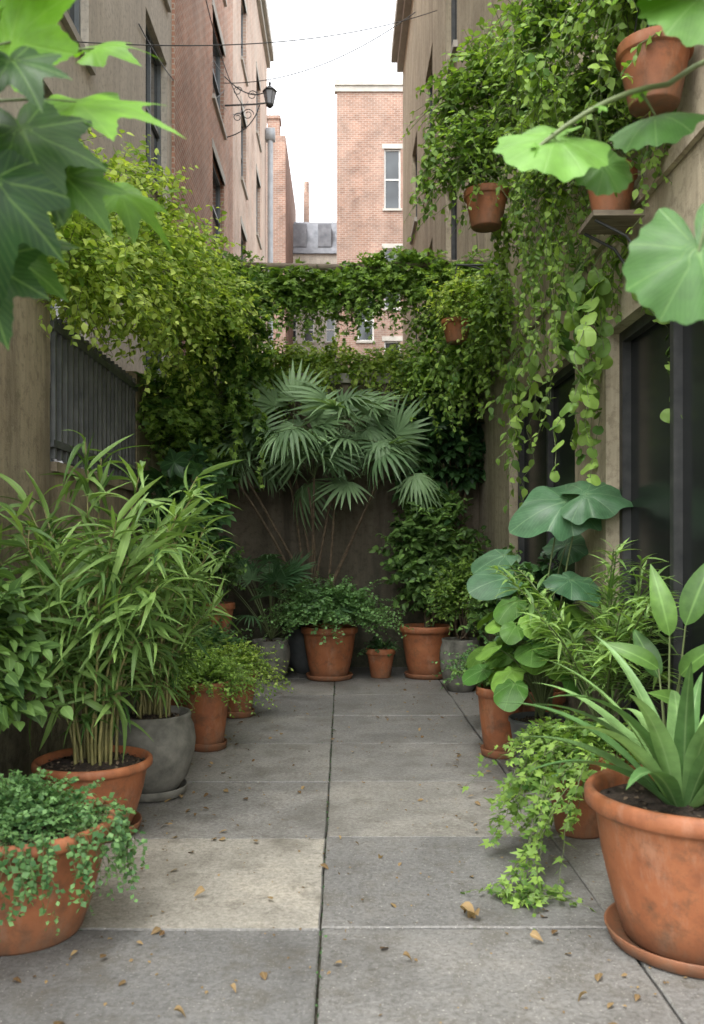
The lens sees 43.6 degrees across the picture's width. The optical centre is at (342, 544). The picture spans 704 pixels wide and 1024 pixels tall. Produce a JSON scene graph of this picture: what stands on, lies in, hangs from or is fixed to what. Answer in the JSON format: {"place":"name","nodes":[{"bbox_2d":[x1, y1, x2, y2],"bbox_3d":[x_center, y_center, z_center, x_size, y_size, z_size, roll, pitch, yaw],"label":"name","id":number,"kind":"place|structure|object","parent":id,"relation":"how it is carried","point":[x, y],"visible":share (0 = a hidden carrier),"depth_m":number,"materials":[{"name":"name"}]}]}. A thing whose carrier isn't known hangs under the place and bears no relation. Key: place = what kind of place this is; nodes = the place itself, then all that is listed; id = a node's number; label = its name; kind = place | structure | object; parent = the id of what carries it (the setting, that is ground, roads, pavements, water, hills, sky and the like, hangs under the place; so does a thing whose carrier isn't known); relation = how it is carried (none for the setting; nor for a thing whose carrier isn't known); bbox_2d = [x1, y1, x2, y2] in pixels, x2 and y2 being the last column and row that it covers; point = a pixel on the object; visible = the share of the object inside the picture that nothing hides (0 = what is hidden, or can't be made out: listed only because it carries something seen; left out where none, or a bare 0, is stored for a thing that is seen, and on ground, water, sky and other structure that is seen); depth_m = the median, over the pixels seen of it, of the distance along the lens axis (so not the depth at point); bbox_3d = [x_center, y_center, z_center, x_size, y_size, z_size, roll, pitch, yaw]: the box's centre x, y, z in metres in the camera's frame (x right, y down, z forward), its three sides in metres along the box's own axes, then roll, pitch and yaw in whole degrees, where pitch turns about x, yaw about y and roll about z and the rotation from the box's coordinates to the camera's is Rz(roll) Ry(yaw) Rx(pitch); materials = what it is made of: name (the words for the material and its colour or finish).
{"place":"outdoors","nodes":[
{"label":"outdoors","id":0,"kind":"place"},
{"bbox_2d":[172,0,232,367],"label":"walls","id":1,"kind":"structure","parent":0,"point":[195,123],"depth_m":17.13,"materials":[{"name":"pink brick"}]},
{"bbox_2d":[213,31,219,237],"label":"window frames","id":2,"kind":"structure","parent":1,"relation":"attached to","point":[218,93],"depth_m":20.27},
{"bbox_2d":[213,40,217,368],"bbox_3d":[-2.890,-7.225,19.500,0.001,14.450,1.800,0,0,0],"label":"window glass","id":3,"kind":"object","parent":2,"relation":"in","point":[215,185],"visible":0.1,"depth_m":19.98,"materials":[{"name":"black glass"}]},
{"bbox_2d":[212,0,226,257],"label":"sills and cornice","id":4,"kind":"structure","parent":1,"relation":"attached to","point":[215,152],"depth_m":19.43,"materials":[{"name":"stone"}]},
{"bbox_2d":[225,77,276,137],"bbox_3d":[-2.156,-10.192,20.500,1.266,1.450,0.306,0,0,0],"label":"wall street lamp","id":5,"kind":"object","parent":1,"relation":"attached to","point":[269,92],"visible":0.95,"depth_m":20.49,"materials":[{"name":"metal"}]},
{"bbox_2d":[233,0,266,352],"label":"walls","id":6,"kind":"structure","parent":0,"point":[243,207],"depth_m":26.70,"materials":[{"name":"brick"}]},
{"bbox_2d":[241,5,256,259],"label":"window frames","id":7,"kind":"structure","parent":6,"relation":"attached to","point":[242,128],"depth_m":25.44,"materials":[{"name":"brown wood"}]},
{"bbox_2d":[241,0,273,334],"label":"sills and cornice","id":8,"kind":"structure","parent":6,"relation":"attached to","point":[262,6],"depth_m":29.38,"materials":[{"name":"stone"}]},
{"bbox_2d":[265,128,274,362],"bbox_3d":[-2.615,-6.800,31.800,0.330,16.400,0.300,0,0,0],"label":"drainpipe","id":9,"kind":"object","parent":6,"relation":"attached to","point":[270,136],"visible":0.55,"depth_m":31.72,"materials":[{"name":"metal"}]},
{"bbox_2d":[293,254,336,372],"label":"walls","id":10,"kind":"structure","parent":0,"point":[318,258],"depth_m":46.00,"materials":[{"name":"brick"}]},
{"bbox_2d":[293,342,331,343],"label":"sills and cornice","id":11,"kind":"structure","parent":10,"relation":"attached to","point":[314,343],"depth_m":45.96,"materials":[{"name":"stone"}]},
{"bbox_2d":[293,278,334,341],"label":"window frames","id":12,"kind":"structure","parent":10,"relation":"attached to","point":[313,330],"depth_m":46.09,"materials":[{"name":"white wood"}]},
{"bbox_2d":[293,319,333,340],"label":"window glass","id":13,"kind":"object","parent":12,"relation":"in","point":[330,334],"visible":0.28,"depth_m":46.14,"materials":[{"name":"grey glass"}]},
{"bbox_2d":[293,222,336,253],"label":"mansard roof","id":14,"kind":"structure","parent":10,"relation":"on","point":[312,247],"depth_m":46.34,"materials":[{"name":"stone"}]},
{"bbox_2d":[304,181,308,221],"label":"chimney pot","id":15,"kind":"object","parent":14,"relation":"on","point":[306,201],"visible":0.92,"depth_m":47.20,"materials":[{"name":"brick"}]},
{"bbox_2d":[293,224,330,246],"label":"dormers","id":16,"kind":"object","parent":14,"relation":"attached to","point":[300,235],"visible":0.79,"depth_m":46.05,"materials":[{"name":"stone"}]},
{"bbox_2d":[314,687,334,1023],"bbox_3d":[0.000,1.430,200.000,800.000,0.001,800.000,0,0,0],"label":"ground","id":17,"kind":"structure","parent":0,"point":[318,980],"depth_m":3.20,"materials":[{"name":"grey concrete"}]},
{"bbox_2d":[0,0,171,475],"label":"walls","id":18,"kind":"structure","parent":17,"relation":"on","point":[103,21],"depth_m":11.19,"materials":[{"name":"brick"}]},
{"bbox_2d":[43,0,160,467],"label":"window frames","id":19,"kind":"structure","parent":18,"relation":"attached to","point":[77,24],"depth_m":13.22,"materials":[{"name":"black wood"}]},
{"bbox_2d":[54,2,156,465],"bbox_3d":[-2.940,-6.725,8.800,0.001,15.050,10.400,0,0,0],"label":"window glass","id":20,"kind":"object","parent":19,"relation":"in","point":[70,10],"visible":0.04,"depth_m":13.60,"materials":[{"name":"black glass"}]},
{"bbox_2d":[50,0,170,344],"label":"sills and cornice","id":21,"kind":"structure","parent":18,"relation":"attached to","point":[70,27],"depth_m":9.09,"materials":[{"name":"stone"}]},
{"bbox_2d":[0,292,180,780],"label":"wall","id":22,"kind":"structure","parent":17,"relation":"on","point":[24,402],"depth_m":5.05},
{"bbox_2d":[50,263,139,492],"bbox_3d":[-1.890,-1.065,4.390,0.300,1.230,6.380,0,0,0],"label":"coping","id":23,"kind":"object","parent":22,"relation":"on","point":[57,467],"visible":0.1,"depth_m":5.92,"materials":[{"name":"grey stone"}]},
{"bbox_2d":[50,315,137,482],"bbox_3d":[-1.788,-0.975,6.485,0.045,0.890,2.210,0,0,0],"label":"metal fence","id":24,"kind":"object","parent":23,"relation":"on","point":[93,392],"visible":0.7,"depth_m":6.16,"materials":[{"name":"metal"}]},
{"bbox_2d":[36,128,282,405],"bbox_3d":[-1.569,-2.119,6.948,1.464,2.184,4.742,0,0,11],"label":"climbing vine hedge","id":25,"kind":"object","parent":22,"relation":"attached to","point":[102,274],"visible":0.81,"depth_m":6.50,"materials":[{"name":"green plant"}]},
{"bbox_2d":[131,248,300,500],"bbox_3d":[-1.311,-1.696,8.775,1.456,2.740,3.063,0,0,8],"label":"ivy on wall","id":26,"kind":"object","parent":22,"relation":"attached to","point":[179,424],"visible":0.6,"depth_m":8.75,"materials":[{"name":"green plant"}]},
{"bbox_2d":[267,115,295,365],"bbox_3d":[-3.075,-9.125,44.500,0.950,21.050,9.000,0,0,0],"label":"building","id":27,"kind":"structure","parent":17,"relation":"on","point":[284,213],"depth_m":40.00,"materials":[{"name":"brick"}]},
{"bbox_2d":[191,384,478,666],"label":"wall","id":28,"kind":"structure","parent":17,"relation":"on","point":[362,566],"depth_m":10.10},
{"bbox_2d":[158,373,479,383],"bbox_3d":[-0.294,-1.905,10.250,3.712,0.110,0.420,0,0,0],"label":"coping","id":29,"kind":"object","parent":28,"relation":"on","point":[347,380],"depth_m":10.04,"materials":[{"name":"stone"}]},
{"bbox_2d":[251,332,482,411],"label":"ivy on back wall","id":30,"kind":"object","parent":28,"relation":"on","point":[323,361],"visible":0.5,"depth_m":9.95,"materials":[{"name":"green plant"}]},
{"bbox_2d":[337,92,402,367],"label":"walls","id":31,"kind":"structure","parent":17,"relation":"on","point":[369,124],"depth_m":38.00,"materials":[{"name":"brick"}]},
{"bbox_2d":[334,79,402,342],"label":"sills and cornice","id":32,"kind":"structure","parent":31,"relation":"attached to","point":[368,85],"depth_m":37.94,"materials":[{"name":"stone"}]},
{"bbox_2d":[358,150,399,367],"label":"window frames","id":33,"kind":"structure","parent":31,"relation":"attached to","point":[385,180],"depth_m":38.09,"materials":[{"name":"white wood"}]},
{"bbox_2d":[359,152,398,370],"bbox_3d":[1.565,-11.850,38.140,1.850,10.500,0.001,0,0,0],"label":"window glass","id":34,"kind":"object","parent":33,"relation":"in","point":[392,172],"visible":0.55,"depth_m":38.14,"materials":[{"name":"grey glass"}]},
{"bbox_2d":[403,0,703,724],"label":"walls","id":35,"kind":"structure","parent":17,"relation":"on","point":[428,43],"depth_m":8.30,"materials":[{"name":"paint"}]},
{"bbox_2d":[75,0,436,114],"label":"overhead wires","id":36,"kind":"object","parent":35,"relation":"attached to","point":[150,45],"visible":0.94,"depth_m":13.34,"materials":[{"name":"metal"}]},
{"bbox_2d":[162,259,489,275],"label":"beam","id":37,"kind":"structure","parent":35,"relation":"attached to","point":[323,267],"depth_m":9.37,"materials":[{"name":"brown wood"}]},
{"bbox_2d":[207,245,490,346],"bbox_3d":[0.066,-2.666,9.421,3.307,1.135,0.867,0,0,0],"label":"vine","id":38,"kind":"object","parent":37,"relation":"on","point":[349,289],"visible":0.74,"depth_m":9.33,"materials":[{"name":"green plant"}]},
{"bbox_2d":[391,0,457,244],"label":"sills and cornice","id":39,"kind":"structure","parent":35,"relation":"attached to","point":[400,30],"depth_m":21.22,"materials":[{"name":"stone"}]},
{"bbox_2d":[379,251,524,443],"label":"climbing ivy","id":40,"kind":"object","parent":35,"relation":"attached to","point":[453,371],"visible":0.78,"depth_m":8.69,"materials":[{"name":"green plant"}]},
{"bbox_2d":[412,264,501,353],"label":"hanging basket plant","id":41,"kind":"object","parent":35,"relation":"attached to","point":[455,334],"visible":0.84,"depth_m":8.40,"materials":[{"name":"green plant"}]},
{"bbox_2d":[400,16,565,370],"bbox_3d":[1.109,-2.680,6.478,1.368,2.463,1.551,0,0,-23],"label":"hanging basket plant","id":42,"kind":"object","parent":35,"relation":"attached to","point":[476,143],"visible":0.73,"depth_m":6.44,"materials":[{"name":"green plant"}]},
{"bbox_2d":[416,0,682,726],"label":"window frames","id":43,"kind":"structure","parent":35,"relation":"attached to","point":[636,328],"depth_m":5.19,"materials":[{"name":"black metal"}]},
{"bbox_2d":[455,0,703,763],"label":"window glass","id":44,"kind":"object","parent":43,"relation":"in","point":[650,464],"visible":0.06,"depth_m":4.78,"materials":[{"name":"black glass"}]},
{"bbox_2d":[495,13,644,446],"bbox_3d":[1.362,-1.860,5.146,0.889,2.497,1.937,0,0,0],"label":"potted ledge plant","id":45,"kind":"object","parent":35,"relation":"attached to","point":[609,124],"visible":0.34,"depth_m":5.21,"materials":[{"name":"green plant"}]},
{"bbox_2d":[473,0,693,233],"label":"hanging basket plant","id":46,"kind":"object","parent":35,"relation":"attached to","point":[645,54],"visible":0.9,"depth_m":4.20,"materials":[{"name":"green plant"}]},
{"bbox_2d":[484,235,682,512],"bbox_3d":[1.418,-1.058,6.057,0.711,1.634,3.319,0,0,0],"label":"trailing vine","id":47,"kind":"object","parent":35,"relation":"attached to","point":[596,301],"visible":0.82,"depth_m":5.07,"materials":[{"name":"green plant"}]},
{"bbox_2d":[479,108,703,386],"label":"ledge","id":48,"kind":"object","parent":35,"relation":"attached to","point":[680,150],"visible":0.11,"depth_m":4.28,"materials":[{"name":"paint"}]},
{"bbox_2d":[493,0,703,324],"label":"round leaf vine","id":49,"kind":"object","parent":35,"relation":"attached to","point":[663,269],"visible":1,"depth_m":1.80,"materials":[{"name":"green plant"}]},
{"bbox_2d":[579,210,644,264],"bbox_3d":[1.418,-1.557,4.600,0.296,0.282,0.280,0,0,0],"label":"wall shelf","id":50,"kind":"object","parent":35,"relation":"attached to","point":[608,222],"depth_m":4.55,"materials":[{"name":"brown wood"}]},
{"bbox_2d":[267,0,402,221],"label":"sky","id":51,"kind":"structure","parent":0,"point":[306,101],"materials":[{"name":"white"}]},
{"bbox_2d":[0,667,703,1023],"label":"stone pavement","id":52,"kind":"structure","parent":0,"point":[214,941],"depth_m":3.44,"materials":[{"name":"grey stone"}]},
{"bbox_2d":[0,566,72,782],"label":"potted leafy shrub","id":53,"kind":"object","parent":52,"relation":"on","point":[18,669],"visible":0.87,"depth_m":3.76,"materials":[{"name":"green plant"}]},
{"bbox_2d":[0,767,148,955],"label":"potted creeping plant","id":54,"kind":"object","parent":52,"relation":"on","point":[54,850],"visible":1,"depth_m":3.03,"materials":[{"name":"green plant"}]},
{"bbox_2d":[0,0,185,350],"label":"lobed leaf shrub","id":55,"kind":"object","parent":52,"relation":"on","point":[53,164],"visible":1,"depth_m":1.71,"materials":[{"name":"green leaf"}]},
{"bbox_2d":[0,430,245,842],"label":"potted bamboo palm","id":56,"kind":"object","parent":52,"relation":"on","point":[124,619],"visible":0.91,"depth_m":4.15,"materials":[{"name":"plant"}]},
{"bbox_2d":[55,511,242,802],"bbox_3d":[-1.094,0.564,4.958,1.112,1.670,1.124,0,0,0],"label":"potted bamboo palm","id":57,"kind":"object","parent":52,"relation":"on","point":[171,747],"visible":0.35,"depth_m":4.86,"materials":[{"name":"plant"}]},
{"bbox_2d":[137,438,238,632],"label":"schefflera shrub","id":58,"kind":"object","parent":52,"relation":"on","point":[173,465],"visible":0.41,"depth_m":7.50,"materials":[{"name":"green plant"}]},
{"bbox_2d":[102,615,285,707],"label":"potted trailing herb","id":59,"kind":"object","parent":52,"relation":"on","point":[203,657],"visible":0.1,"depth_m":6.61,"materials":[{"name":"plant"}]},
{"bbox_2d":[133,641,279,751],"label":"potted trailing herb","id":60,"kind":"object","parent":52,"relation":"on","point":[209,692],"visible":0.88,"depth_m":5.93,"materials":[{"name":"plant"}]},
{"bbox_2d":[186,613,268,668],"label":"potted fern","id":61,"kind":"object","parent":52,"relation":"on","point":[217,637],"visible":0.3,"depth_m":7.62,"materials":[{"name":"green plant"}]},
{"bbox_2d":[205,639,292,718],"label":"potted trailing herb","id":62,"kind":"object","parent":52,"relation":"on","point":[260,669],"visible":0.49,"depth_m":7.08,"materials":[{"name":"plant"}]},
{"bbox_2d":[208,549,360,681],"bbox_3d":[-0.711,0.720,9.071,1.313,1.361,1.565,0,0,-38],"label":"potted dwarf palm","id":63,"kind":"object","parent":52,"relation":"on","point":[282,578],"visible":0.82,"depth_m":8.96,"materials":[{"name":"concrete"}]},
{"bbox_2d":[79,686,570,1017],"bbox_3d":[0.052,1.405,5.652,2.714,0.030,8.942,0,0,0],"label":"moss in joints","id":64,"kind":"object","parent":52,"relation":"on","point":[323,886],"visible":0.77,"depth_m":3.36,"materials":[{"name":"green plant"}]},
{"bbox_2d":[205,359,445,673],"bbox_3d":[-0.314,-0.305,9.262,2.883,3.411,1.670,0,0,0],"label":"potted fan palm","id":65,"kind":"object","parent":52,"relation":"on","point":[382,437],"visible":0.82,"depth_m":9.23,"materials":[{"name":"plant"}]},
{"bbox_2d":[245,571,413,681],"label":"potted plant","id":66,"kind":"object","parent":52,"relation":"on","point":[329,649],"visible":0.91,"depth_m":8.97,"materials":[{"name":"green plant"}]},
{"bbox_2d":[12,674,699,1023],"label":"fallen leaves","id":67,"kind":"object","parent":52,"relation":"on","point":[471,912],"visible":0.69,"depth_m":3.31,"materials":[{"name":"brown plant"}]},
{"bbox_2d":[357,635,402,678],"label":"potted plant","id":68,"kind":"object","parent":52,"relation":"on","point":[380,655],"visible":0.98,"depth_m":9.21,"materials":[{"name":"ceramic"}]},
{"bbox_2d":[368,488,490,679],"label":"potted evergreen shrub","id":69,"kind":"object","parent":52,"relation":"on","point":[425,549],"visible":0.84,"depth_m":9.13,"materials":[{"name":"green plant"}]},
{"bbox_2d":[385,390,485,636],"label":"schefflera shrub","id":70,"kind":"object","parent":52,"relation":"on","point":[446,474],"visible":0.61,"depth_m":9.62,"materials":[{"name":"green plant"}]},
{"bbox_2d":[421,553,489,691],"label":"potted small shrub","id":71,"kind":"object","parent":52,"relation":"on","point":[452,599],"visible":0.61,"depth_m":8.31,"materials":[{"name":"green plant"}]},
{"bbox_2d":[432,626,531,692],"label":"potted fern","id":72,"kind":"object","parent":52,"relation":"on","point":[463,658],"visible":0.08,"depth_m":6.62,"materials":[{"name":"green plant"}]},
{"bbox_2d":[448,649,528,758],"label":"potted leafy perennial","id":73,"kind":"object","parent":52,"relation":"on","point":[495,726],"visible":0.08,"depth_m":5.74,"materials":[{"name":"ceramic"}]},
{"bbox_2d":[456,543,521,640],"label":"potted evergreen shrub","id":74,"kind":"object","parent":52,"relation":"on","point":[478,613],"visible":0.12,"depth_m":7.34,"materials":[{"name":"green plant"}]},
{"bbox_2d":[490,547,580,711],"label":"potted leafy shrub","id":75,"kind":"object","parent":52,"relation":"on","point":[537,572],"visible":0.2,"depth_m":6.04,"materials":[{"name":"green plant"}]},
{"bbox_2d":[462,481,632,776],"bbox_3d":[1.219,0.505,5.316,1.031,1.790,1.085,0,0,0],"label":"potted elephant ear","id":76,"kind":"object","parent":52,"relation":"on","point":[566,515],"visible":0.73,"depth_m":5.20},
{"bbox_2d":[460,708,639,916],"bbox_3d":[0.949,1.112,4.061,0.821,0.594,1.548,0,0,33],"label":"potted trailing ivy","id":77,"kind":"object","parent":52,"relation":"on","point":[571,811],"visible":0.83,"depth_m":3.93,"materials":[{"name":"plant"}]},
{"bbox_2d":[486,537,683,764],"bbox_3d":[1.208,0.680,4.556,1.004,1.440,1.449,0,0,0],"label":"potted feather palm","id":78,"kind":"object","parent":52,"relation":"on","point":[607,671],"visible":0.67,"depth_m":4.46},
{"bbox_2d":[491,635,703,978],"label":"potted strap leaf plant","id":79,"kind":"object","parent":52,"relation":"on","point":[649,810],"visible":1,"depth_m":2.94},
{"bbox_2d":[599,564,703,726],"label":"potted broadleaf plant","id":80,"kind":"object","parent":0,"point":[642,651],"visible":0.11,"depth_m":3.84,"materials":[{"name":"green plant"}]},
{"bbox_3d":[-1.240,1.130,8.500,0.360,0.540,0.340,0,0,0],"label":"wooden plant stand","id":81,"kind":"object","parent":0,"visible":0},
{"bbox_2d":[184,546,248,634],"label":"potted shrub","id":82,"kind":"object","parent":81,"relation":"on","point":[229,606],"visible":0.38,"depth_m":8.40,"materials":[{"name":"green plant"}]}
]}

